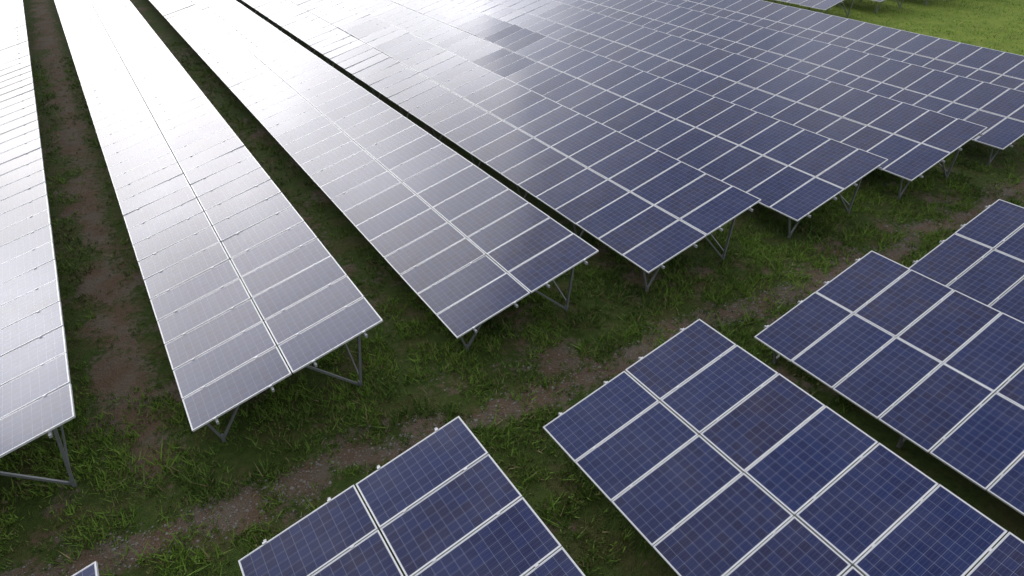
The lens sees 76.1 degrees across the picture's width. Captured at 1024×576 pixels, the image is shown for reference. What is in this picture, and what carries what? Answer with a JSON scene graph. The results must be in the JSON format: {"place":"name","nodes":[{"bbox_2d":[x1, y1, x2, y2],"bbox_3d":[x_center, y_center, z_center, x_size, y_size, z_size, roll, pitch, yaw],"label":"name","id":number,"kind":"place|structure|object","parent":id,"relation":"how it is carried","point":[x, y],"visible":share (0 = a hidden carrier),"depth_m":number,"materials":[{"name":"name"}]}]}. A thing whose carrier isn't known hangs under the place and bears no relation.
{"place":"outdoors","nodes":[
{"label":"outdoors","id":0,"kind":"place"},
{"bbox_2d":[0,0,1023,575],"bbox_3d":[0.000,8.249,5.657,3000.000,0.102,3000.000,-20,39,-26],"label":"ground","id":1,"kind":"structure","parent":0,"point":[104,366],"depth_m":15.24,"materials":[{"name":"green plant"}]},
{"bbox_2d":[0,0,76,487],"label":"solar panel array","id":2,"kind":"object","parent":1,"relation":"on","point":[36,397],"visible":1,"depth_m":14.95,"materials":[{"name":"glass"}]},
{"bbox_2d":[72,561,98,575],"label":"solar panel array","id":3,"kind":"object","parent":1,"relation":"on","point":[91,569],"visible":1,"depth_m":8.98,"materials":[{"name":"glass"}]},
{"bbox_2d":[54,0,382,441],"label":"solar panel array","id":4,"kind":"object","parent":1,"relation":"on","point":[311,302],"visible":1,"depth_m":17.26,"materials":[{"name":"glass"}]},
{"bbox_2d":[149,0,598,350],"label":"solar panel array","id":5,"kind":"object","parent":1,"relation":"on","point":[458,282],"visible":0.99,"depth_m":20.14,"materials":[{"name":"glass"}]},
{"bbox_2d":[238,416,584,575],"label":"solar panel array","id":6,"kind":"object","parent":1,"relation":"on","point":[447,499],"visible":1,"depth_m":10.00,"materials":[{"name":"glass"}]},
{"bbox_2d":[239,0,760,291],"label":"solar panel array","id":7,"kind":"object","parent":1,"relation":"on","point":[646,208],"visible":0.94,"depth_m":22.37,"materials":[{"name":"glass"}]},
{"bbox_2d":[5,183,1023,575],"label":"gravel","id":8,"kind":"structure","parent":1,"relation":"on","point":[487,411],"depth_m":13.62,"materials":[{"name":"stone"}]},
{"bbox_2d":[342,0,887,237],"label":"solar panel array","id":9,"kind":"object","parent":1,"relation":"on","point":[793,172],"visible":0.81,"depth_m":24.99,"materials":[{"name":"glass"}]},
{"bbox_2d":[448,0,987,199],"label":"solar panel array","id":10,"kind":"object","parent":1,"relation":"on","point":[910,142],"visible":0.76,"depth_m":27.01,"materials":[{"name":"glass"}]},
{"bbox_2d":[543,319,1023,575],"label":"solar panel array","id":11,"kind":"object","parent":1,"relation":"on","point":[684,498],"visible":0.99,"depth_m":10.80,"materials":[{"name":"glass"}]},
{"bbox_2d":[554,0,1023,165],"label":"solar panel array","id":12,"kind":"object","parent":1,"relation":"on","point":[997,111],"visible":0.58,"depth_m":29.66,"materials":[{"name":"glass"}]},
{"bbox_2d":[774,0,853,16],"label":"solar panel array","id":13,"kind":"object","parent":1,"relation":"on","point":[822,4],"visible":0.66,"depth_m":43.45,"materials":[{"name":"glass"}]},
{"bbox_2d":[655,0,1023,91],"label":"solar panel array","id":14,"kind":"object","parent":1,"relation":"on","point":[995,67],"visible":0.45,"depth_m":33.45,"materials":[{"name":"glass"}]},
{"bbox_2d":[837,0,902,13],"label":"solar panel array","id":15,"kind":"object","parent":1,"relation":"on","point":[897,1],"visible":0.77,"depth_m":45.42,"materials":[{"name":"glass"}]},
{"bbox_2d":[754,251,1023,515],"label":"solar panel array","id":16,"kind":"object","parent":1,"relation":"on","point":[844,329],"visible":1,"depth_m":13.53,"materials":[{"name":"glass"}]},
{"bbox_2d":[909,199,1023,321],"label":"solar panel array","id":17,"kind":"object","parent":1,"relation":"on","point":[992,276],"visible":0.83,"depth_m":16.83,"materials":[{"name":"glass"}]},
{"bbox_2d":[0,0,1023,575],"bbox_3d":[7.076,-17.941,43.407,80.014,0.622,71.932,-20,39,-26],"label":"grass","id":18,"kind":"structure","parent":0,"point":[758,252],"depth_m":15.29,"materials":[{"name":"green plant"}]}
]}

